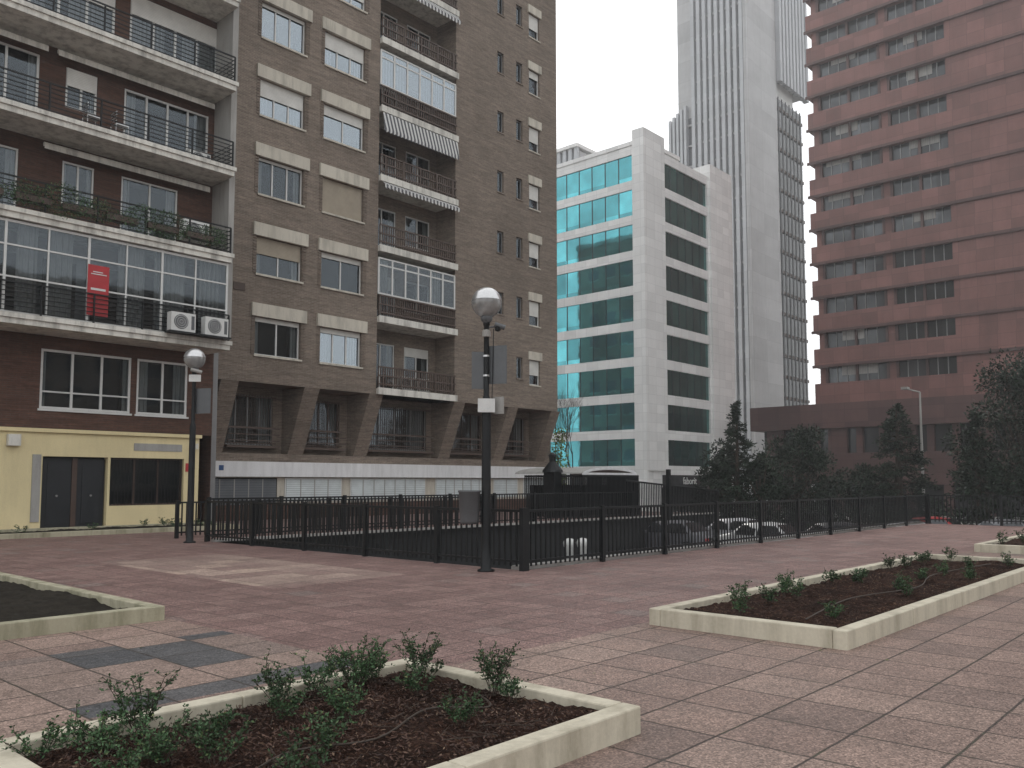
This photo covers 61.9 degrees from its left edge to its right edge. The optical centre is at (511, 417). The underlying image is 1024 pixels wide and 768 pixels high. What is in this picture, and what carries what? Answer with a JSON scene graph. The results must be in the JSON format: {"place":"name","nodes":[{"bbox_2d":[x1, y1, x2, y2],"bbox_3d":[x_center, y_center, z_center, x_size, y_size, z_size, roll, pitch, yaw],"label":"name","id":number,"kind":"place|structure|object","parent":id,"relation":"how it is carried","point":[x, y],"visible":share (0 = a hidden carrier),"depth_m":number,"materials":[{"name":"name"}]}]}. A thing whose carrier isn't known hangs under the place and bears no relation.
{"place":"outdoors","nodes":[
{"label":"outdoors","id":0,"kind":"place"},
{"bbox_2d":[197,435,211,521],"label":"party wall","id":1,"kind":"structure","parent":0,"point":[204,467],"depth_m":31.27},
{"bbox_2d":[0,511,1023,767],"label":"plaza paving","id":2,"kind":"structure","parent":0,"point":[942,691],"depth_m":8.35,"materials":[{"name":"tile"}]},
{"bbox_2d":[0,572,164,640],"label":"planter bed","id":3,"kind":"object","parent":2,"relation":"on","point":[30,607],"visible":1,"depth_m":9.72,"materials":[{"name":"concrete"}]},
{"bbox_2d":[0,430,198,529],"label":"yellow wall","id":4,"kind":"structure","parent":2,"relation":"on","point":[15,477],"depth_m":27.64,"materials":[{"name":"paint"}]},
{"bbox_2d":[30,454,41,521],"bbox_3d":[-14.813,2.210,26.535,0.028,2.100,0.250,-4,-6,42],"label":"door surround","id":5,"kind":"object","parent":4,"relation":"attached to","point":[35,488],"visible":1,"depth_m":26.52,"materials":[{"name":"stone"}]},
{"bbox_2d":[40,458,104,527],"bbox_3d":[-14.169,2.471,27.533,0.050,2.230,1.920,-4,-6,42],"label":"door leaf","id":6,"kind":"object","parent":4,"relation":"attached to","point":[80,463],"visible":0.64,"depth_m":27.49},
{"bbox_2d":[45,464,99,524],"bbox_3d":[-14.142,2.484,27.508,0.018,1.900,1.620,-4,-6,42],"label":"door panel","id":7,"kind":"structure","parent":6,"relation":"attached to","point":[56,485],"depth_m":27.32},
{"bbox_2d":[0,426,201,438],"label":"yellow cornice","id":8,"kind":"structure","parent":4,"relation":"on","point":[91,432],"depth_m":27.82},
{"bbox_2d":[0,0,216,435],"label":"brick wall","id":9,"kind":"structure","parent":8,"relation":"on","point":[20,361],"depth_m":28.23,"materials":[{"name":"brick"}]},
{"bbox_2d":[0,0,193,413],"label":"room interior","id":10,"kind":"object","parent":9,"relation":"attached to","point":[86,378],"visible":0.27,"depth_m":29.23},
{"bbox_2d":[3,0,214,414],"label":"curtain","id":11,"kind":"object","parent":10,"relation":"hanging from","point":[178,370],"visible":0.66,"depth_m":29.53,"materials":[{"name":"fabric"}]},
{"bbox_2d":[0,0,215,416],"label":"window frame","id":12,"kind":"object","parent":9,"relation":"attached to","point":[100,395],"visible":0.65,"depth_m":28.77,"materials":[{"name":"metal"}]},
{"bbox_2d":[0,0,238,354],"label":"balcony slab","id":13,"kind":"structure","parent":9,"relation":"attached to","point":[24,21],"depth_m":27.89,"materials":[{"name":"concrete"}]},
{"bbox_2d":[0,241,198,320],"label":"gallery inner wall","id":14,"kind":"structure","parent":13,"relation":"attached to","point":[81,266],"depth_m":27.79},
{"bbox_2d":[0,251,198,332],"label":"gallery inner door","id":15,"kind":"structure","parent":14,"relation":"in","point":[113,278],"depth_m":28.50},
{"bbox_2d":[0,188,213,241],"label":"plant trough","id":16,"kind":"object","parent":13,"relation":"attached to","point":[194,235],"visible":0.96,"depth_m":27.17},
{"bbox_2d":[0,178,226,249],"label":"balcony plants","id":17,"kind":"object","parent":16,"relation":"in","point":[36,191],"visible":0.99,"depth_m":27.02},
{"bbox_2d":[0,28,214,187],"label":"awning roll","id":18,"kind":"object","parent":13,"relation":"attached to","point":[125,73],"visible":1,"depth_m":28.57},
{"bbox_2d":[0,30,214,191],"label":"awning valance","id":19,"kind":"object","parent":18,"relation":"attached to","point":[114,72],"visible":1,"depth_m":28.64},
{"bbox_2d":[0,217,228,340],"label":"gallery frame","id":20,"kind":"object","parent":13,"relation":"on","point":[88,259],"visible":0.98,"depth_m":27.21,"materials":[{"name":"metal"}]},
{"bbox_2d":[86,264,109,316],"bbox_3d":[-13.046,-3.981,26.893,0.015,1.600,0.650,-4,-6,42],"label":"red banner","id":21,"kind":"object","parent":20,"relation":"attached to","point":[98,281],"visible":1,"depth_m":26.89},
{"bbox_2d":[0,0,234,331],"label":"balcony rail","id":22,"kind":"object","parent":13,"relation":"on","point":[20,73],"visible":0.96,"depth_m":27.47,"materials":[{"name":"metal"}]},
{"bbox_2d":[14,224,220,332],"bbox_3d":[-13.849,-4.339,26.531,0.050,2.800,10.300,-4,-6,42],"label":"gallery curtain","id":23,"kind":"object","parent":13,"relation":"on","point":[60,268],"visible":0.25,"depth_m":27.89,"materials":[{"name":"fabric"}]},
{"bbox_2d":[0,0,240,345],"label":"balcony drip","id":24,"kind":"object","parent":13,"relation":"attached to","point":[109,132],"visible":1,"depth_m":27.31},
{"bbox_2d":[40,0,235,340],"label":"balcony post","id":25,"kind":"object","parent":13,"relation":"on","point":[145,226],"visible":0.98,"depth_m":27.86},
{"bbox_2d":[165,329,230,340],"bbox_3d":[-10.638,-2.780,28.979,0.400,0.060,2.200,-4,-6,42],"label":"ac bracket","id":26,"kind":"object","parent":13,"relation":"attached to","point":[197,334],"visible":1,"depth_m":28.86,"materials":[{"name":"metal"}]},
{"bbox_2d":[167,149,227,336],"bbox_3d":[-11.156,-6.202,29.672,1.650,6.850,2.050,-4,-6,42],"label":"air conditioner","id":27,"kind":"object","parent":26,"relation":"on","point":[172,315],"visible":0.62,"depth_m":29.10,"materials":[{"name":"white metal"}]},
{"bbox_2d":[66,0,216,94],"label":"roller blind","id":28,"kind":"object","parent":9,"relation":"attached to","point":[172,20],"visible":1,"depth_m":30.37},
{"bbox_2d":[211,5,238,337],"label":"end wall","id":29,"kind":"structure","parent":9,"relation":"attached to","point":[223,192],"depth_m":31.22,"materials":[{"name":"grey concrete"}]},
{"bbox_2d":[43,456,179,503],"bbox_3d":[-13.414,2.516,28.588,0.060,2.400,4.900,-4,-6,42],"label":"door recess","id":30,"kind":"object","parent":4,"relation":"attached to","point":[173,465],"depth_m":29.34,"materials":[{"name":"black"}]},
{"bbox_2d":[69,457,77,526],"bbox_3d":[-14.159,2.461,27.538,0.080,2.310,0.160,-4,-6,42],"label":"door post","id":31,"kind":"object","parent":30,"relation":"in","point":[73,492],"depth_m":27.51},
{"bbox_2d":[109,458,181,505],"bbox_3d":[-12.583,2.219,29.304,0.070,1.600,2.560,-4,-6,42],"label":"window frame","id":32,"kind":"object","parent":4,"relation":"attached to","point":[157,472],"visible":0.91,"depth_m":29.41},
{"bbox_2d":[110,458,181,504],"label":"window bars","id":33,"kind":"object","parent":4,"relation":"attached to","point":[145,481],"depth_m":29.18,"materials":[{"name":"black paint"}]},
{"bbox_2d":[134,443,181,451],"bbox_3d":[-12.224,1.056,29.513,0.018,0.250,1.700,-4,-6,42],"label":"meter grille","id":34,"kind":"object","parent":4,"relation":"attached to","point":[157,447],"visible":1,"depth_m":29.48,"materials":[{"name":"grey metal"}]},
{"bbox_2d":[0,522,239,538],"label":"kerb","id":35,"kind":"object","parent":2,"relation":"on","point":[70,531],"visible":0.81,"depth_m":25.61,"materials":[{"name":"concrete"}]},
{"bbox_2d":[183,348,210,542],"bbox_3d":[-8.160,0.706,21.864,0.666,4.993,0.544,-4,-6,42],"label":"street lamp","id":36,"kind":"object","parent":2,"relation":"on","point":[194,360],"visible":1,"depth_m":21.87,"materials":[{"name":"metal"}]},
{"bbox_2d":[210,352,218,520],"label":"party pier","id":37,"kind":"structure","parent":2,"relation":"on","point":[214,430],"depth_m":31.49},
{"bbox_2d":[174,495,492,538],"bbox_3d":[-4.965,3.166,28.102,0.080,1.030,12.730,-4,-6,42],"label":"metal fence","id":38,"kind":"object","parent":2,"relation":"on","point":[176,527],"visible":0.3,"depth_m":26.24,"materials":[{"name":"metal"}]},
{"bbox_2d":[204,499,525,570],"bbox_3d":[-3.866,2.410,18.517,10.990,1.090,0.080,-4,-6,42],"label":"metal fence","id":39,"kind":"object","parent":2,"relation":"on","point":[437,554],"visible":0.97,"depth_m":17.74,"materials":[{"name":"metal"}]},
{"bbox_2d":[215,0,559,520],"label":"brown brick apartment block","id":40,"kind":"structure","parent":2,"relation":"on","point":[395,205],"depth_m":39.64,"materials":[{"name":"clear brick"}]},
{"bbox_2d":[225,0,522,454],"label":"window frame","id":41,"kind":"structure","parent":40,"relation":"in","point":[270,431],"depth_m":42.46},
{"bbox_2d":[305,401,479,452],"bbox_3d":[-5.506,0.584,41.161,0.070,2.050,11.300,-4,-6,42],"label":"window frame","id":42,"kind":"structure","parent":40,"relation":"in","point":[318,401],"depth_m":38.33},
{"bbox_2d":[254,0,537,388],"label":"window frame","id":43,"kind":"structure","parent":40,"relation":"in","point":[289,26],"depth_m":38.09,"materials":[{"name":"metal"}]},
{"bbox_2d":[207,491,633,540],"bbox_3d":[-1.359,3.216,29.566,0.080,1.150,19.730,-4,-6,42],"label":"metal fence","id":44,"kind":"object","parent":2,"relation":"on","point":[280,499],"visible":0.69,"depth_m":27.42,"materials":[{"name":"metal"}]},
{"bbox_2d":[458,287,506,571],"bbox_3d":[-0.522,0.185,14.979,0.830,4.993,0.541,1,-4,-13],"label":"street lamp","id":45,"kind":"object","parent":2,"relation":"on","point":[489,364],"visible":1,"depth_m":14.93,"materials":[{"name":"metal"}]},
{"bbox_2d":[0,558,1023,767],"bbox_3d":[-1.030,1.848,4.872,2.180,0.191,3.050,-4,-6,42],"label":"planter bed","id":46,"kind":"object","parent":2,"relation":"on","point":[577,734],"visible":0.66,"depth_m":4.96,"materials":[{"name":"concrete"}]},
{"bbox_2d":[0,714,76,762],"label":"shrub","id":47,"kind":"object","parent":46,"relation":"on","point":[51,735],"visible":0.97,"depth_m":4.45,"materials":[{"name":"green plant"}]},
{"bbox_2d":[60,700,121,750],"bbox_3d":[-2.269,1.680,4.608,0.294,0.270,0.345,2,-5,-25],"label":"shrub","id":48,"kind":"object","parent":46,"relation":"on","point":[81,735],"visible":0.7,"depth_m":4.57,"materials":[{"name":"green plant"}]},
{"bbox_2d":[79,709,130,757],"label":"shrub","id":49,"kind":"object","parent":46,"relation":"on","point":[108,738],"visible":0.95,"depth_m":4.50,"materials":[{"name":"green plant"}]},
{"bbox_2d":[75,740,151,767],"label":"shrub","id":50,"kind":"object","parent":46,"relation":"on","point":[135,759],"visible":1,"depth_m":4.05,"materials":[{"name":"green plant"}]},
{"bbox_2d":[97,667,180,737],"bbox_3d":[-2.137,1.651,4.894,0.450,0.371,0.367,2,-5,-28],"label":"shrub","id":51,"kind":"object","parent":46,"relation":"on","point":[147,707],"visible":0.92,"depth_m":4.87,"materials":[{"name":"green plant"}]},
{"bbox_2d":[126,703,212,767],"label":"shrub","id":52,"kind":"object","parent":46,"relation":"on","point":[160,739],"visible":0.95,"depth_m":4.32,"materials":[{"name":"green plant"}]},
{"bbox_2d":[184,704,239,743],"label":"shrub","id":53,"kind":"object","parent":46,"relation":"on","point":[230,716],"visible":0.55,"depth_m":4.70,"materials":[{"name":"green plant"}]},
{"bbox_2d":[179,714,256,765],"bbox_3d":[-1.535,1.660,4.362,0.408,0.272,0.318,-1,-4,11],"label":"shrub","id":54,"kind":"object","parent":46,"relation":"on","point":[198,735],"visible":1,"depth_m":4.36,"materials":[{"name":"green plant"}]},
{"bbox_2d":[252,646,301,701],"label":"shrub","id":55,"kind":"object","parent":46,"relation":"on","point":[270,682],"visible":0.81,"depth_m":5.53,"materials":[{"name":"green plant"}]},
{"bbox_2d":[263,675,312,720],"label":"shrub","id":56,"kind":"object","parent":46,"relation":"on","point":[275,702],"visible":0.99,"depth_m":5.14,"materials":[{"name":"green plant"}]},
{"bbox_2d":[268,726,346,767],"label":"shrub","id":57,"kind":"object","parent":46,"relation":"on","point":[291,758],"visible":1,"depth_m":4.19,"materials":[{"name":"green plant"}]},
{"bbox_2d":[288,650,337,698],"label":"shrub","id":58,"kind":"object","parent":46,"relation":"on","point":[329,669],"visible":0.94,"depth_m":5.76,"materials":[{"name":"green plant"}]},
{"bbox_2d":[296,706,366,752],"bbox_3d":[-1.008,1.693,4.614,0.393,0.244,0.258,-4,-6,42],"label":"shrub","id":59,"kind":"object","parent":46,"relation":"on","point":[325,728],"visible":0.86,"depth_m":4.59,"materials":[{"name":"green plant"}]},
{"bbox_2d":[313,664,368,723],"bbox_3d":[-1.047,1.694,5.163,0.343,0.324,0.347,1,-4,-7],"label":"shrub","id":60,"kind":"object","parent":46,"relation":"on","point":[331,698],"visible":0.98,"depth_m":5.17,"materials":[{"name":"green plant"}]},
{"bbox_2d":[317,635,395,692],"bbox_3d":[-1.074,1.716,5.945,0.560,0.400,0.450,2,-5,-22],"label":"shrub","id":61,"kind":"object","parent":46,"relation":"on","point":[372,655],"visible":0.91,"depth_m":5.88,"materials":[{"name":"green plant"}]},
{"bbox_2d":[356,636,394,684],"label":"shrub","id":62,"kind":"object","parent":46,"relation":"on","point":[380,666],"visible":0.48,"depth_m":6.13,"materials":[{"name":"green plant"}]},
{"bbox_2d":[392,658,435,696],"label":"shrub","id":63,"kind":"object","parent":46,"relation":"on","point":[412,682],"visible":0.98,"depth_m":5.76,"materials":[{"name":"green plant"}]},
{"bbox_2d":[392,628,449,677],"bbox_3d":[-0.671,1.745,6.229,0.424,0.384,0.348,0,-4,-6],"label":"shrub","id":64,"kind":"object","parent":46,"relation":"on","point":[411,650],"visible":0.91,"depth_m":6.19,"materials":[{"name":"green plant"}]},
{"bbox_2d":[437,686,483,726],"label":"shrub","id":65,"kind":"object","parent":46,"relation":"on","point":[469,710],"visible":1,"depth_m":5.00,"materials":[{"name":"green plant"}]},
{"bbox_2d":[472,640,524,695],"bbox_3d":[-0.091,1.712,5.862,0.362,0.395,0.323,0,-4,-2],"label":"shrub","id":66,"kind":"object","parent":46,"relation":"on","point":[488,668],"visible":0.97,"depth_m":5.87,"materials":[{"name":"green plant"}]},
{"bbox_2d":[488,674,528,702],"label":"shrub","id":67,"kind":"object","parent":46,"relation":"on","point":[513,686],"visible":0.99,"depth_m":5.61,"materials":[{"name":"green plant"}]},
{"bbox_2d":[515,452,638,517],"bbox_3d":[2.730,3.093,39.128,4.130,2.840,5.210,-4,-6,42],"label":"stair kiosk","id":68,"kind":"object","parent":2,"relation":"on","point":[552,479],"visible":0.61,"depth_m":37.33,"materials":[{"name":"black paint"}]},
{"bbox_2d":[526,494,927,570],"bbox_3d":[7.819,2.775,23.336,0.080,1.090,22.730,-4,-6,42],"label":"metal fence","id":69,"kind":"object","parent":2,"relation":"on","point":[812,507],"visible":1,"depth_m":19.85,"materials":[{"name":"metal"}]},
{"bbox_2d":[649,554,1023,650],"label":"planter bed","id":70,"kind":"object","parent":2,"relation":"on","point":[862,629],"visible":0.84,"depth_m":9.85,"materials":[{"name":"concrete"}]},
{"bbox_2d":[83,563,990,767],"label":"irrigation pipe","id":71,"kind":"object","parent":70,"relation":"on","point":[363,741],"visible":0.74,"depth_m":4.96,"materials":[{"name":"brown plastic"}]},
{"bbox_2d":[927,494,1023,525],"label":"metal fence","id":72,"kind":"object","parent":2,"relation":"on","point":[1001,521],"visible":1,"depth_m":30.59,"materials":[{"name":"metal"}]},
{"bbox_2d":[974,535,1023,553],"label":"planter bed","id":73,"kind":"object","parent":2,"relation":"on","point":[1013,544],"visible":0.81,"depth_m":18.72,"materials":[{"name":"concrete"}]},
{"bbox_2d":[556,0,820,404],"label":"sky","id":74,"kind":"structure","parent":0,"point":[617,60],"materials":[{"name":"white"}]},
{"bbox_2d":[767,421,1015,454],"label":"podium pier","id":75,"kind":"structure","parent":0,"point":[838,440],"depth_m":80.95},
{"bbox_2d":[750,393,1022,432],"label":"podium fascia","id":76,"kind":"structure","parent":75,"relation":"on","point":[944,410],"depth_m":80.26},
{"bbox_2d":[764,422,1023,453],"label":"podium recess","id":77,"kind":"object","parent":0,"point":[871,434],"visible":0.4,"depth_m":80.25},
{"bbox_2d":[771,484,1023,516],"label":"podium ground","id":78,"kind":"structure","parent":0,"point":[938,492],"depth_m":76.60,"materials":[{"name":"concrete"}]},
{"label":"ground surface","id":79,"kind":"structure","parent":0,"visible":0},
{"bbox_2d":[551,145,734,511],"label":"stone wall","id":80,"kind":"structure","parent":79,"relation":"on","point":[681,233],"depth_m":86.86,"materials":[{"name":"stone"}]},
{"bbox_2d":[551,155,634,466],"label":"ribbon glass","id":81,"kind":"object","parent":80,"relation":"attached to","point":[568,253],"visible":0.4,"depth_m":85.91,"materials":[{"name":"glass"}]},
{"bbox_2d":[555,159,703,466],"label":"mullion","id":82,"kind":"object","parent":80,"relation":"attached to","point":[619,314],"visible":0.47,"depth_m":87.20,"materials":[{"name":"black metal"}]},
{"bbox_2d":[664,164,709,466],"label":"ribbon glass","id":83,"kind":"object","parent":82,"relation":"attached to","point":[683,342],"visible":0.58,"depth_m":88.31,"materials":[{"name":"glass"}]},
{"bbox_2d":[632,127,668,470],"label":"corner pier","id":84,"kind":"structure","parent":80,"relation":"attached to","point":[650,333],"depth_m":82.78,"materials":[{"name":"concrete"}]},
{"bbox_2d":[693,164,735,471],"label":"end pier","id":85,"kind":"structure","parent":80,"relation":"on","point":[721,293],"depth_m":93.19,"materials":[{"name":"concrete"}]},
{"bbox_2d":[624,469,718,520],"bbox_3d":[7.538,4.238,38.755,0.340,3.700,8.040,-4,-6,42],"label":"ramp railing","id":86,"kind":"object","parent":79,"relation":"on","point":[669,493],"visible":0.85,"depth_m":38.02,"materials":[{"name":"metal"}]},
{"bbox_2d":[645,520,712,551],"bbox_3d":[6.940,5.238,37.330,4.270,1.470,2.060,-4,-6,42],"label":"parked car","id":87,"kind":"object","parent":79,"relation":"on","point":[676,533],"visible":0.16,"depth_m":36.37,"materials":[{"name":"paint"}]},
{"bbox_2d":[669,0,809,500],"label":"ribbed concrete tower","id":88,"kind":"structure","parent":79,"relation":"on","point":[742,78],"depth_m":138.06,"materials":[{"name":"grey concrete"}]},
{"bbox_2d":[720,522,812,546],"bbox_3d":[10.299,5.091,35.388,4.270,1.470,2.060,-4,-6,42],"label":"parked car","id":89,"kind":"object","parent":79,"relation":"on","point":[757,531],"visible":0.05,"depth_m":34.87,"materials":[{"name":"paint"}]},
{"bbox_2d":[759,449,1016,484],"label":"podium lower band","id":90,"kind":"object","parent":79,"relation":"on","point":[940,460],"visible":0.2,"depth_m":77.84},
{"bbox_2d":[815,369,1017,403],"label":"base wall","id":91,"kind":"structure","parent":90,"relation":"on","point":[952,384],"depth_m":82.83,"materials":[{"name":"brick"}]},
{"bbox_2d":[815,0,957,382],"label":"mullion","id":92,"kind":"object","parent":91,"relation":"on","point":[882,193],"visible":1,"depth_m":85.66,"materials":[{"name":"grey stone"}]},
{"bbox_2d":[826,0,948,381],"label":"mullion","id":93,"kind":"object","parent":91,"relation":"on","point":[901,192],"visible":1,"depth_m":85.11},
{"bbox_2d":[826,0,938,375],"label":"office blind","id":94,"kind":"object","parent":93,"relation":"attached to","point":[872,367],"visible":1,"depth_m":86.19,"materials":[{"name":"fabric"}]},
{"bbox_2d":[819,0,956,382],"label":"window glass","id":95,"kind":"object","parent":91,"relation":"on","point":[868,226],"visible":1,"depth_m":85.27,"materials":[{"name":"glass"}]},
{"bbox_2d":[810,0,1023,383],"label":"wall strip","id":96,"kind":"object","parent":91,"relation":"on","point":[985,168],"depth_m":79.09,"materials":[{"name":"brick"}]},
{"bbox_2d":[805,0,1023,368],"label":"spandrel","id":97,"kind":"object","parent":96,"relation":"on","point":[995,300],"visible":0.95,"depth_m":83.16,"materials":[{"name":"brick"}]},
{"bbox_2d":[803,0,1023,368],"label":"spandrel drip","id":98,"kind":"object","parent":97,"relation":"attached to","point":[917,172],"visible":1,"depth_m":82.92},
{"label":"road","id":99,"kind":"structure","parent":0,"visible":0},
{"bbox_2d":[551,428,569,484],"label":"tree","id":100,"kind":"object","parent":99,"relation":"on","point":[558,443],"visible":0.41,"depth_m":49.46,"materials":[{"name":"green plant"}]},
{"bbox_2d":[556,385,588,467],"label":"bare tree","id":101,"kind":"object","parent":99,"relation":"on","point":[566,411],"visible":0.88,"depth_m":59.76,"materials":[{"name":"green plant"}]},
{"bbox_2d":[690,437,757,517],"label":"evergreen tree","id":102,"kind":"object","parent":99,"relation":"on","point":[714,468],"visible":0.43,"depth_m":47.01,"materials":[{"name":"green plant"}]},
{"bbox_2d":[709,399,767,518],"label":"conifer tree","id":103,"kind":"object","parent":99,"relation":"on","point":[732,430],"visible":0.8,"depth_m":44.84,"materials":[{"name":"green plant"}]},
{"bbox_2d":[726,448,786,522],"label":"evergreen tree","id":104,"kind":"object","parent":99,"relation":"on","point":[757,467],"visible":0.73,"depth_m":44.44,"materials":[{"name":"green plant"}]},
{"bbox_2d":[743,423,856,515],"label":"evergreen tree","id":105,"kind":"object","parent":99,"relation":"on","point":[812,461],"visible":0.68,"depth_m":49.01,"materials":[{"name":"green plant"}]},
{"bbox_2d":[678,499,1023,529],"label":"hedge","id":106,"kind":"object","parent":99,"relation":"on","point":[991,518],"visible":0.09,"depth_m":43.62,"materials":[{"name":"green plant"}]},
{"bbox_2d":[821,462,889,522],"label":"evergreen tree","id":107,"kind":"object","parent":99,"relation":"on","point":[860,478],"visible":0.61,"depth_m":49.22,"materials":[{"name":"green plant"}]},
{"bbox_2d":[856,402,948,525],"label":"conifer tree","id":108,"kind":"object","parent":99,"relation":"on","point":[897,448],"visible":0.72,"depth_m":47.64,"materials":[{"name":"green plant"}]},
{"bbox_2d":[943,412,1018,524],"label":"conifer tree","id":109,"kind":"object","parent":99,"relation":"on","point":[970,431],"visible":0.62,"depth_m":41.27,"materials":[{"name":"green plant"}]},
{"bbox_2d":[940,346,1023,512],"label":"evergreen tree","id":110,"kind":"object","parent":99,"relation":"on","point":[1015,382],"visible":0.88,"depth_m":41.43,"materials":[{"name":"green plant"}]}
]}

